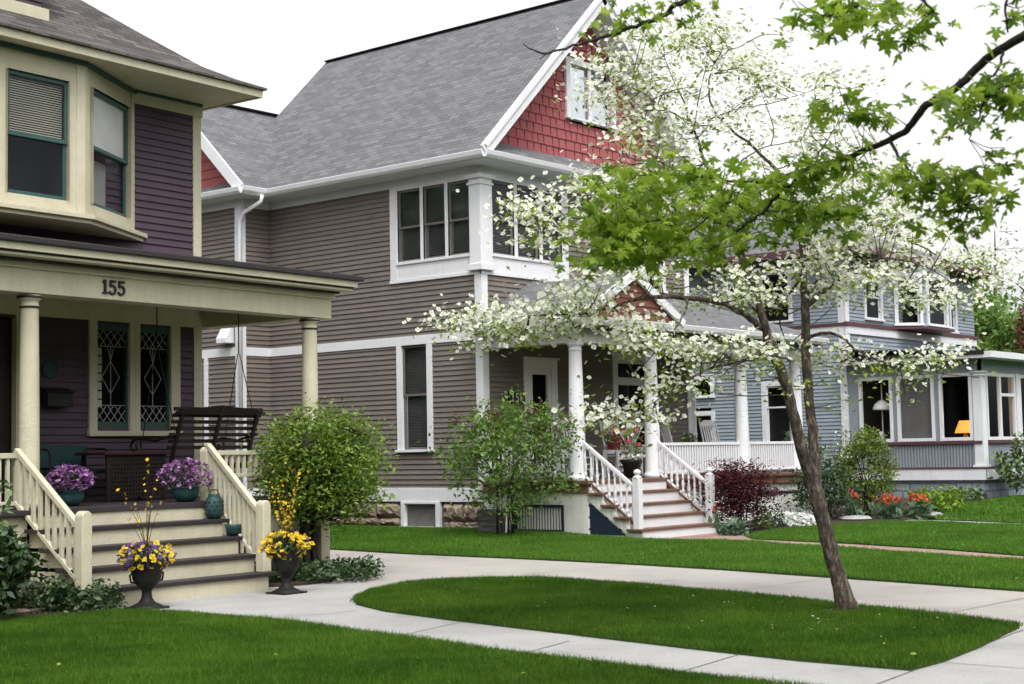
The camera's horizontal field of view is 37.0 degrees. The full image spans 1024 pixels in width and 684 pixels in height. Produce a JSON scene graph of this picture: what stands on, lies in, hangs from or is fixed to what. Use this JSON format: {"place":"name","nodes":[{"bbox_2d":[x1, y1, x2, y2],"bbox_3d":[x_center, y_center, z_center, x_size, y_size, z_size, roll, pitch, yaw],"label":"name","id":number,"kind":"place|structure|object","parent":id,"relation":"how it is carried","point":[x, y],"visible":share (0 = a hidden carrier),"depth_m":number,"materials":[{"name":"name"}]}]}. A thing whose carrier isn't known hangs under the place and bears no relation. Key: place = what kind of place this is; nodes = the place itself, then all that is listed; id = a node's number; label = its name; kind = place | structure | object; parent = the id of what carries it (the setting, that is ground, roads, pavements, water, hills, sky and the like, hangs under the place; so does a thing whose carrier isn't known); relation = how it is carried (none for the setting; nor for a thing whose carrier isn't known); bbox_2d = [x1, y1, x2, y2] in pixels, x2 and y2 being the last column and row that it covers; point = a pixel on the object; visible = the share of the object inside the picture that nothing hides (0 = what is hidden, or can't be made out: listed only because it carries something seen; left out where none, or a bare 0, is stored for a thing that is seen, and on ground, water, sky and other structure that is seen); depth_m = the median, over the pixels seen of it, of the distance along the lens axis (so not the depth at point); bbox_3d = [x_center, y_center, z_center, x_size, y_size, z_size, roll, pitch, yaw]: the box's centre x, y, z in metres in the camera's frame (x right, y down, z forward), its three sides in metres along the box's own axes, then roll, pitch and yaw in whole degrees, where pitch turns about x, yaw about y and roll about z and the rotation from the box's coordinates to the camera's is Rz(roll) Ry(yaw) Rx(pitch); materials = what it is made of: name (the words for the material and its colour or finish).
{"place":"outdoors","nodes":[
{"label":"outdoors","id":0,"kind":"place"},
{"bbox_2d":[0,604,94,618],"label":"flower bed","id":1,"kind":"object","parent":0,"point":[35,614],"visible":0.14,"depth_m":15.67,"materials":[{"name":"soil"}]},
{"bbox_2d":[0,480,13,526],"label":"rhododendron","id":2,"kind":"object","parent":1,"relation":"on","point":[7,484],"visible":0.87,"depth_m":15.47,"materials":[{"name":"green plant"}]},
{"bbox_2d":[9,608,31,614],"bbox_3d":[-5.027,2.763,15.611,0.236,0.090,0.233,-5,-5,39],"label":"edging stone","id":3,"kind":"object","parent":1,"relation":"on","point":[23,611],"visible":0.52,"depth_m":15.55,"materials":[{"name":"beige stone"}]},
{"bbox_2d":[0,524,49,617],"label":"rhododendron","id":4,"kind":"object","parent":1,"relation":"on","point":[16,566],"visible":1,"depth_m":14.83,"materials":[{"name":"green plant"}]},
{"bbox_2d":[3,571,68,613],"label":"shrub","id":5,"kind":"object","parent":1,"relation":"on","point":[31,596],"visible":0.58,"depth_m":15.82,"materials":[{"name":"green plant"}]},
{"bbox_2d":[41,576,127,612],"bbox_3d":[-4.484,2.659,16.046,0.930,0.390,0.857,0,-4,-20],"label":"shrub","id":6,"kind":"object","parent":1,"relation":"on","point":[87,603],"visible":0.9,"depth_m":15.88,"materials":[{"name":"green plant"}]},
{"bbox_2d":[268,575,340,586],"bbox_3d":[-2.926,3.123,20.518,1.517,0.080,3.991,-1,-4,0],"label":"flower bed","id":7,"kind":"object","parent":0,"point":[294,583],"visible":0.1,"depth_m":18.75,"materials":[{"name":"soil"}]},
{"bbox_2d":[254,560,299,582],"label":"ground cover","id":8,"kind":"object","parent":7,"relation":"on","point":[270,578],"visible":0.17,"depth_m":18.78,"materials":[{"name":"green plant"}]},
{"bbox_2d":[235,392,402,569],"bbox_3d":[-2.520,1.855,19.991,2.137,2.414,2.239,-5,-5,40],"label":"round shrub","id":9,"kind":"object","parent":7,"relation":"on","point":[339,461],"visible":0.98,"depth_m":19.72,"materials":[{"name":"green plant"}]},
{"bbox_2d":[271,554,385,582],"bbox_3d":[-2.389,2.886,19.503,1.714,0.365,1.691,-5,-5,40],"label":"ground cover","id":10,"kind":"object","parent":7,"relation":"on","point":[343,568],"visible":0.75,"depth_m":19.11,"materials":[{"name":"green plant"}]},
{"bbox_2d":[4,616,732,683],"bbox_3d":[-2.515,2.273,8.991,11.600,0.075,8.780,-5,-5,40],"label":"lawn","id":11,"kind":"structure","parent":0,"point":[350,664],"depth_m":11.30,"materials":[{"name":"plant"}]},
{"bbox_2d":[26,522,1016,681],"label":"fallen petals","id":12,"kind":"object","parent":11,"relation":"on","point":[913,653],"visible":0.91,"depth_m":13.42,"materials":[{"name":"white plant"}]},
{"bbox_2d":[0,605,821,683],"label":"lawn grass","id":13,"kind":"structure","parent":0,"point":[239,649],"depth_m":11.57,"materials":[{"name":"green plant"}]},
{"bbox_2d":[82,0,1023,345],"label":"sky","id":14,"kind":"structure","parent":0,"point":[278,46],"materials":[{"name":"white"}]},
{"bbox_2d":[95,575,1023,683],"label":"walkway","id":15,"kind":"structure","parent":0,"point":[332,599],"depth_m":12.18,"materials":[{"name":"concrete"}]},
{"bbox_2d":[116,458,176,609],"bbox_3d":[-3.868,2.019,16.182,0.632,1.591,0.626,-5,-5,40],"label":"urn","id":16,"kind":"object","parent":15,"relation":"on","point":[147,573],"visible":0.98,"depth_m":16.06,"materials":[{"name":"metal"}]},
{"bbox_2d":[258,455,314,594],"bbox_3d":[-2.617,2.104,17.658,0.649,1.591,0.626,-5,-5,40],"label":"urn","id":17,"kind":"object","parent":15,"relation":"on","point":[286,561],"visible":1,"depth_m":17.56,"materials":[{"name":"metal"}]},
{"bbox_2d":[277,611,1023,683],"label":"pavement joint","id":18,"kind":"object","parent":15,"relation":"on","point":[738,654],"visible":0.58,"depth_m":11.37,"materials":[{"name":"grey concrete"}]},
{"bbox_2d":[330,550,1023,633],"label":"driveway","id":19,"kind":"structure","parent":0,"point":[408,567],"depth_m":18.50,"materials":[{"name":"concrete"}]},
{"bbox_2d":[330,523,1023,591],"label":"lawn","id":20,"kind":"structure","parent":0,"point":[851,578],"depth_m":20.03,"materials":[{"name":"green plant"}]},
{"bbox_2d":[416,384,592,534],"bbox_3d":[-0.054,2.073,27.025,3.322,2.659,3.068,-5,-5,40],"label":"lilac bush","id":21,"kind":"object","parent":20,"relation":"on","point":[483,425],"visible":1,"depth_m":26.82,"materials":[{"name":"green plant"}]},
{"bbox_2d":[350,574,1023,670],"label":"lawn","id":22,"kind":"structure","parent":0,"point":[846,663],"depth_m":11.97,"materials":[{"name":"green plant"}]},
{"bbox_2d":[402,1,1023,609],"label":"flowering tree","id":23,"kind":"object","parent":22,"relation":"on","point":[510,327],"visible":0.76,"depth_m":13.97,"materials":[{"name":"white plant"}]},
{"bbox_2d":[569,197,1023,497],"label":"house","id":24,"kind":"structure","parent":0,"point":[932,448],"depth_m":41.51,"materials":[{"name":"blue wood"}]},
{"bbox_2d":[694,374,715,398],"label":"window","id":25,"kind":"structure","parent":24,"relation":"in","point":[706,386],"depth_m":44.05,"materials":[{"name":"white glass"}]},
{"bbox_2d":[696,411,715,441],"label":"window","id":26,"kind":"structure","parent":24,"relation":"in","point":[704,415],"depth_m":44.43,"materials":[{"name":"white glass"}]},
{"bbox_2d":[761,381,789,441],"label":"window","id":27,"kind":"structure","parent":24,"relation":"in","point":[774,410],"depth_m":42.79,"materials":[{"name":"glass"}]},
{"bbox_2d":[758,269,793,322],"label":"window","id":28,"kind":"structure","parent":24,"relation":"in","point":[773,277],"depth_m":42.97,"materials":[{"name":"glass"}]},
{"bbox_2d":[863,268,885,321],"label":"window","id":29,"kind":"structure","parent":24,"relation":"in","point":[871,312],"depth_m":42.86,"materials":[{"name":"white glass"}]},
{"bbox_2d":[858,377,894,441],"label":"window","id":30,"kind":"structure","parent":24,"relation":"in","point":[860,390],"depth_m":40.32,"materials":[{"name":"white wood"}]},
{"bbox_2d":[873,384,888,436],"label":"floor lamp","id":31,"kind":"object","parent":24,"relation":"in","point":[881,404],"visible":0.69,"depth_m":40.63,"materials":[{"name":"white metal"}]},
{"bbox_2d":[895,374,935,441],"bbox_3d":[10.513,1.728,39.795,1.040,1.720,0.125,-5,-5,40],"label":"window","id":32,"kind":"structure","parent":24,"relation":"in","point":[918,424],"depth_m":39.82,"materials":[{"name":"grey glass"}]},
{"bbox_2d":[892,263,954,333],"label":"bay window","id":33,"kind":"structure","parent":24,"relation":"in","point":[935,322],"depth_m":43.85,"materials":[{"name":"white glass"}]},
{"bbox_2d":[950,283,959,333],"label":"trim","id":34,"kind":"structure","parent":24,"relation":"in","point":[955,320],"depth_m":46.65,"materials":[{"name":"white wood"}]},
{"bbox_2d":[938,373,973,440],"bbox_3d":[11.342,1.660,39.082,0.890,1.720,0.085,-5,-5,40],"label":"window","id":35,"kind":"structure","parent":24,"relation":"in","point":[940,388],"depth_m":39.06,"materials":[{"name":"white wood"}]},
{"bbox_2d":[955,420,969,440],"bbox_3d":[11.788,2.632,39.739,0.700,1.180,0.700,-5,-5,40],"label":"table lamp","id":36,"kind":"object","parent":24,"relation":"in","point":[963,426],"visible":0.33,"depth_m":39.61,"materials":[{"name":"fabric"}]},
{"bbox_2d":[985,372,1017,439],"bbox_3d":[12.643,1.673,39.602,0.085,1.720,1.900,-5,-5,40],"label":"window","id":37,"kind":"structure","parent":24,"relation":"in","point":[998,376],"depth_m":39.56,"materials":[{"name":"white wood"}]},
{"bbox_2d":[658,533,1023,558],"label":"brick path","id":38,"kind":"structure","parent":0,"point":[712,536],"depth_m":23.90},
{"bbox_2d":[717,495,1017,533],"bbox_3d":[7.437,3.913,35.278,6.000,0.280,15.000,-5,-5,40],"label":"flower bed","id":39,"kind":"object","parent":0,"point":[874,517],"visible":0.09,"depth_m":31.97,"materials":[{"name":"soil"}]},
{"bbox_2d":[679,457,790,529],"bbox_3d":[4.258,2.900,29.081,2.436,1.458,2.351,-5,-5,40],"label":"japanese maple","id":40,"kind":"object","parent":39,"relation":"on","point":[731,489],"visible":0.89,"depth_m":28.69,"materials":[{"name":"red plant"}]},
{"bbox_2d":[748,506,773,528],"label":"shrub","id":41,"kind":"object","parent":39,"relation":"on","point":[762,520],"visible":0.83,"depth_m":29.23,"materials":[{"name":"green plant"}]},
{"bbox_2d":[764,511,786,526],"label":"shrub","id":42,"kind":"object","parent":39,"relation":"on","point":[779,524],"visible":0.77,"depth_m":29.78,"materials":[{"name":"green plant"}]},
{"bbox_2d":[759,511,815,525],"bbox_3d":[5.570,3.552,30.664,1.322,0.327,1.319,-5,-5,40],"label":"candytuft","id":43,"kind":"object","parent":39,"relation":"on","point":[795,518],"visible":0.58,"depth_m":30.22,"materials":[{"name":"white plant"}]},
{"bbox_2d":[789,506,812,514],"bbox_3d":[6.189,3.606,32.127,0.893,0.338,0.883,-5,-5,40],"label":"candytuft","id":44,"kind":"object","parent":39,"relation":"on","point":[800,509],"visible":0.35,"depth_m":32.02,"materials":[{"name":"white plant"}]},
{"bbox_2d":[782,428,830,487],"bbox_3d":[6.786,2.938,35.527,1.344,2.048,1.584,-5,-5,40],"label":"tall shrub","id":45,"kind":"object","parent":39,"relation":"on","point":[806,438],"visible":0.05,"depth_m":35.53,"materials":[{"name":"green plant"}]},
{"bbox_2d":[785,458,859,517],"bbox_3d":[6.520,3.078,32.095,1.576,1.295,1.529,-2,-4,12],"label":"evergreen shrub","id":46,"kind":"object","parent":39,"relation":"on","point":[833,498],"visible":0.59,"depth_m":31.96,"materials":[{"name":"green plant"}]},
{"bbox_2d":[822,424,859,504],"bbox_3d":[7.876,2.969,36.591,1.076,2.023,1.072,-5,-5,40],"label":"flowering shrub","id":47,"kind":"object","parent":39,"relation":"on","point":[842,441],"visible":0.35,"depth_m":36.63,"materials":[{"name":"green plant"}]},
{"bbox_2d":[842,488,865,515],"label":"tulip clump","id":48,"kind":"object","parent":39,"relation":"on","point":[854,509],"visible":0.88,"depth_m":31.98,"materials":[{"name":"green plant"}]},
{"bbox_2d":[839,515,871,520],"bbox_3d":[7.157,3.670,31.864,0.689,0.130,0.679,-1,-4,1],"label":"edging stone","id":49,"kind":"object","parent":39,"relation":"on","point":[856,517],"visible":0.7,"depth_m":31.62,"materials":[{"name":"stone"}]},
{"bbox_2d":[833,424,904,515],"bbox_3d":[7.582,2.757,32.915,1.660,2.006,1.483,-1,-4,4],"label":"leafy shrub","id":50,"kind":"object","parent":39,"relation":"on","point":[866,449],"visible":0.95,"depth_m":32.74,"materials":[{"name":"green plant"}]},
{"bbox_2d":[868,492,899,518],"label":"tulip clump","id":51,"kind":"object","parent":39,"relation":"on","point":[883,510],"visible":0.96,"depth_m":31.89,"materials":[{"name":"green plant"}]},
{"bbox_2d":[877,492,938,519],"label":"tulip clump","id":52,"kind":"object","parent":39,"relation":"on","point":[917,508],"visible":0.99,"depth_m":31.92,"materials":[{"name":"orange plant"}]},
{"bbox_2d":[904,483,967,511],"bbox_3d":[9.264,3.447,33.470,1.361,0.728,1.280,-5,-5,40],"label":"lime mound","id":53,"kind":"object","parent":39,"relation":"on","point":[945,497],"visible":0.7,"depth_m":33.17,"materials":[{"name":"green plant"}]},
{"bbox_2d":[949,484,989,501],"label":"hosta","id":54,"kind":"object","parent":39,"relation":"on","point":[970,495],"visible":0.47,"depth_m":36.35,"materials":[{"name":"green plant"}]},
{"bbox_2d":[744,518,1023,555],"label":"lawn grass","id":55,"kind":"structure","parent":0,"point":[1003,537],"depth_m":26.16,"materials":[{"name":"green plant"}]},
{"bbox_2d":[929,494,1023,523],"bbox_3d":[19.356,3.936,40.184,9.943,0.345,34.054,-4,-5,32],"label":"lawn grass","id":56,"kind":"structure","parent":0,"point":[1010,511],"depth_m":32.48,"materials":[{"name":"green plant"}]},
{"bbox_3d":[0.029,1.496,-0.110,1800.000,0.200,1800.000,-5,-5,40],"label":"ground","id":57,"kind":"structure","parent":0,"visible":0},
{"bbox_2d":[0,0,363,608],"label":"house","id":58,"kind":"structure","parent":57,"relation":"on","point":[101,257],"depth_m":19.80,"materials":[{"name":"purple wood"}]},
{"bbox_2d":[0,315,19,501],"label":"door","id":59,"kind":"structure","parent":58,"relation":"in","point":[9,422],"depth_m":19.56,"materials":[{"name":"brown wood"}]},
{"bbox_2d":[42,360,57,378],"bbox_3d":[-6.031,0.361,19.999,0.020,0.240,0.240,-4,-5,36],"label":"wall plaque","id":60,"kind":"object","parent":58,"relation":"attached to","point":[50,369],"depth_m":19.99,"materials":[{"name":"teal metal"}]},
{"bbox_2d":[40,387,75,406],"bbox_3d":[-5.926,0.719,19.962,0.195,0.257,0.420,-4,-5,36],"label":"mailbox","id":61,"kind":"object","parent":58,"relation":"attached to","point":[56,397],"visible":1,"depth_m":19.89,"materials":[{"name":"black metal"}]},
{"bbox_2d":[45,463,95,505],"bbox_3d":[-5.229,1.685,18.081,0.599,0.507,0.607,-5,-5,40],"label":"flower pot","id":62,"kind":"object","parent":58,"relation":"on","point":[70,497],"visible":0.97,"depth_m":17.95,"materials":[{"name":"teal ceramic"}]},
{"bbox_2d":[40,445,107,503],"bbox_3d":[-5.707,1.695,19.680,0.492,0.740,0.932,-4,-5,36],"label":"armchair","id":63,"kind":"object","parent":58,"relation":"on","point":[51,456],"visible":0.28,"depth_m":19.81,"materials":[{"name":"teal metal"}]},
{"bbox_2d":[0,41,202,241],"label":"bay window","id":64,"kind":"structure","parent":58,"relation":"in","point":[57,111],"depth_m":19.70,"materials":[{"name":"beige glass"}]},
{"bbox_2d":[86,320,136,435],"bbox_3d":[-5.713,0.519,20.995,0.790,1.560,0.790,-4,-5,36],"label":"window","id":65,"kind":"structure","parent":58,"relation":"in","point":[111,348],"depth_m":21.04,"materials":[{"name":"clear glass"}]},
{"bbox_2d":[75,451,171,501],"bbox_3d":[-5.064,1.755,19.971,0.600,0.640,1.100,-4,-5,36],"label":"porch table","id":66,"kind":"object","parent":58,"relation":"on","point":[127,474],"visible":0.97,"depth_m":19.75,"materials":[{"name":"brown wicker"}]},
{"bbox_2d":[135,323,182,435],"bbox_3d":[-5.236,0.556,21.636,0.790,1.560,0.830,-4,-5,36],"label":"window","id":67,"kind":"structure","parent":58,"relation":"in","point":[158,412],"depth_m":21.68,"materials":[{"name":"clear glass"}]},
{"bbox_2d":[155,457,212,501],"bbox_3d":[-4.060,1.710,19.038,0.741,0.555,0.734,-5,-5,40],"label":"flower pot","id":68,"kind":"object","parent":58,"relation":"on","point":[186,493],"visible":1,"depth_m":18.90,"materials":[{"name":"teal ceramic"}]},
{"bbox_2d":[129,307,265,469],"bbox_3d":[-4.338,0.593,21.072,1.035,2.310,1.600,-4,-5,36],"label":"porch swing","id":69,"kind":"object","parent":58,"relation":"hanging from","point":[219,412],"visible":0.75,"depth_m":20.71,"materials":[{"name":"brown wood"}]},
{"bbox_2d":[204,489,223,518],"bbox_3d":[-3.656,1.988,18.786,0.248,0.357,0.252,-5,-5,40],"label":"ceramic lantern","id":70,"kind":"object","parent":58,"relation":"on","point":[214,507],"visible":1,"depth_m":18.70,"materials":[{"name":"teal ceramic"}]},
{"bbox_2d":[225,524,241,535],"bbox_3d":[-3.389,2.295,18.695,0.240,0.140,0.240,-5,-5,40],"label":"glazed pot","id":71,"kind":"object","parent":58,"relation":"on","point":[233,529],"visible":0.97,"depth_m":18.60,"materials":[{"name":"teal ceramic"}]},
{"bbox_2d":[201,0,828,538],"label":"house","id":72,"kind":"structure","parent":57,"relation":"on","point":[385,170],"depth_m":31.14,"materials":[{"name":"wood"}]},
{"bbox_2d":[216,328,233,343],"bbox_3d":[-6.104,-0.179,32.558,0.320,0.420,0.240,-5,-5,40],"label":"wall vent","id":73,"kind":"object","parent":72,"relation":"attached to","point":[225,336],"depth_m":32.48,"materials":[{"name":"white plastic"}]},
{"bbox_2d":[396,186,421,261],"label":"window","id":74,"kind":"structure","parent":72,"relation":"in","point":[408,215],"depth_m":30.68,"materials":[{"name":"black glass"}]},
{"bbox_2d":[395,344,434,452],"bbox_3d":[-1.752,1.121,30.367,1.010,2.120,0.640,-5,-5,40],"label":"window","id":75,"kind":"structure","parent":72,"relation":"in","point":[414,367],"depth_m":30.34,"materials":[{"name":"white glass"}]},
{"bbox_2d":[401,502,444,527],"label":"window","id":76,"kind":"structure","parent":72,"relation":"in","point":[438,505],"depth_m":29.81,"materials":[{"name":"white glass"}]},
{"bbox_2d":[421,182,446,258],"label":"window","id":77,"kind":"structure","parent":72,"relation":"in","point":[434,197],"depth_m":30.23,"materials":[{"name":"black glass"}]},
{"bbox_2d":[446,178,469,255],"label":"window","id":78,"kind":"structure","parent":72,"relation":"in","point":[458,207],"depth_m":29.82,"materials":[{"name":"black glass"}]},
{"bbox_2d":[491,179,515,255],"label":"window","id":79,"kind":"structure","parent":72,"relation":"in","point":[499,186],"depth_m":30.03,"materials":[{"name":"black glass"}]},
{"bbox_2d":[508,390,524,404],"bbox_3d":[0.091,1.074,29.732,0.036,0.289,0.500,-5,-5,40],"label":"house sign","id":80,"kind":"object","parent":72,"relation":"attached to","point":[515,395],"visible":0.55,"depth_m":29.70,"materials":[{"name":"black metal"}]},
{"bbox_2d":[515,183,540,259],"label":"window","id":81,"kind":"structure","parent":72,"relation":"in","point":[520,253],"depth_m":30.62,"materials":[{"name":"black glass"}]},
{"bbox_2d":[521,356,559,478],"bbox_3d":[0.403,1.526,30.501,0.570,2.410,1.140,-5,-5,40],"label":"door","id":82,"kind":"structure","parent":72,"relation":"in","point":[540,378],"depth_m":30.59,"materials":[{"name":"white wood"}]},
{"bbox_2d":[540,187,562,262],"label":"window","id":83,"kind":"structure","parent":72,"relation":"in","point":[546,247],"depth_m":31.22,"materials":[{"name":"black glass"}]},
{"bbox_2d":[549,420,599,478],"bbox_3d":[1.208,2.099,30.027,0.600,1.173,0.908,2,-5,-39],"label":"rocking chair","id":84,"kind":"object","parent":72,"relation":"on","point":[563,422],"visible":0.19,"depth_m":30.12,"materials":[{"name":"white wood"}]},
{"bbox_2d":[564,56,617,129],"bbox_3d":[1.461,-5.217,32.444,0.650,1.300,1.780,-5,-5,40],"label":"window","id":85,"kind":"structure","parent":72,"relation":"in","point":[569,74],"depth_m":32.20,"materials":[{"name":"white glass"}]},
{"bbox_2d":[603,450,630,477],"bbox_3d":[2.071,2.399,30.129,0.360,0.550,0.440,-5,-5,40],"label":"plant stand","id":86,"kind":"object","parent":72,"relation":"on","point":[617,459],"visible":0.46,"depth_m":29.97,"materials":[{"name":"white wood"}]},
{"bbox_2d":[601,425,622,449],"bbox_3d":[2.000,1.878,30.091,0.517,0.486,0.457,-5,-5,40],"label":"flower pot","id":87,"kind":"object","parent":86,"relation":"on","point":[614,444],"visible":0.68,"depth_m":29.99,"materials":[{"name":"ceramic"}]},
{"bbox_2d":[598,420,644,476],"bbox_3d":[2.249,2.153,31.042,0.600,1.173,0.908,3,-6,-44],"label":"rocking chair","id":88,"kind":"object","parent":72,"relation":"on","point":[612,452],"visible":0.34,"depth_m":31.07,"materials":[{"name":"wood"}]},
{"bbox_2d":[611,352,644,451],"bbox_3d":[2.418,1.318,32.978,0.635,2.110,1.560,-5,-5,40],"label":"window","id":89,"kind":"structure","parent":72,"relation":"in","point":[623,382],"depth_m":33.40,"materials":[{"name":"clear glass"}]},
{"bbox_2d":[616,419,644,477],"bbox_3d":[2.293,2.003,29.308,0.608,1.210,0.575,-5,-5,40],"label":"flower pot","id":90,"kind":"object","parent":72,"relation":"on","point":[631,465],"visible":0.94,"depth_m":29.21,"materials":[{"name":"ceramic"}]},
{"bbox_2d":[642,239,667,293],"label":"window","id":91,"kind":"structure","parent":72,"relation":"in","point":[663,285],"depth_m":33.97,"materials":[{"name":"white glass"}]},
{"bbox_2d":[659,420,703,474],"bbox_3d":[3.571,2.226,32.377,0.908,1.173,0.600,0,-4,-12],"label":"rocking chair","id":92,"kind":"object","parent":72,"relation":"on","point":[666,433],"visible":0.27,"depth_m":32.28,"materials":[{"name":"white wood"}]},
{"bbox_2d":[680,432,697,441],"bbox_3d":[3.844,2.124,33.160,0.421,0.375,0.375,-2,-4,16],"label":"flower pot","id":93,"kind":"object","parent":72,"relation":"on","point":[690,437],"visible":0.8,"depth_m":33.15,"materials":[{"name":"metal"}]},
{"bbox_2d":[698,420,731,472],"bbox_3d":[4.559,2.278,33.346,0.600,1.173,0.908,3,-6,-42],"label":"rocking chair","id":94,"kind":"object","parent":72,"relation":"on","point":[703,424],"visible":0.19,"depth_m":33.61,"materials":[{"name":"white wood"}]},
{"bbox_2d":[708,504,723,530],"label":"tulip clump","id":95,"kind":"object","parent":57,"relation":"on","point":[710,520],"visible":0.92,"depth_m":28.37,"materials":[{"name":"green plant"}]},
{"bbox_2d":[716,516,750,535],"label":"shrub","id":96,"kind":"object","parent":57,"relation":"on","point":[736,527],"visible":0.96,"depth_m":27.64,"materials":[{"name":"green plant"}]},
{"bbox_2d":[523,0,1023,281],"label":"maple tree","id":97,"kind":"object","parent":57,"relation":"on","point":[630,246],"visible":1,"depth_m":7.39,"materials":[{"name":"green plant"}]},
{"bbox_2d":[959,249,1023,353],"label":"tree","id":98,"kind":"object","parent":57,"relation":"on","point":[990,323],"visible":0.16,"depth_m":59.47,"materials":[{"name":"green plant"}]},
{"bbox_2d":[974,212,1023,339],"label":"tree","id":99,"kind":"object","parent":57,"relation":"on","point":[995,249],"visible":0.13,"depth_m":88.32,"materials":[{"name":"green plant"}]},
{"bbox_2d":[988,431,1023,493],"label":"rhododendron","id":100,"kind":"object","parent":57,"relation":"on","point":[1010,472],"visible":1,"depth_m":38.47,"materials":[{"name":"green plant"}]},
{"bbox_2d":[1001,283,1023,353],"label":"tree","id":101,"kind":"object","parent":57,"relation":"on","point":[1020,331],"visible":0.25,"depth_m":56.94,"materials":[{"name":"green plant"}]},
{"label":"flower bed","id":102,"kind":"structure","parent":0,"visible":0},
{"bbox_2d":[477,509,511,531],"bbox_3d":[-0.286,3.200,27.731,0.581,0.511,0.667,-2,-4,11],"label":"planter box","id":103,"kind":"object","parent":102,"relation":"on","point":[487,523],"visible":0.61,"depth_m":27.49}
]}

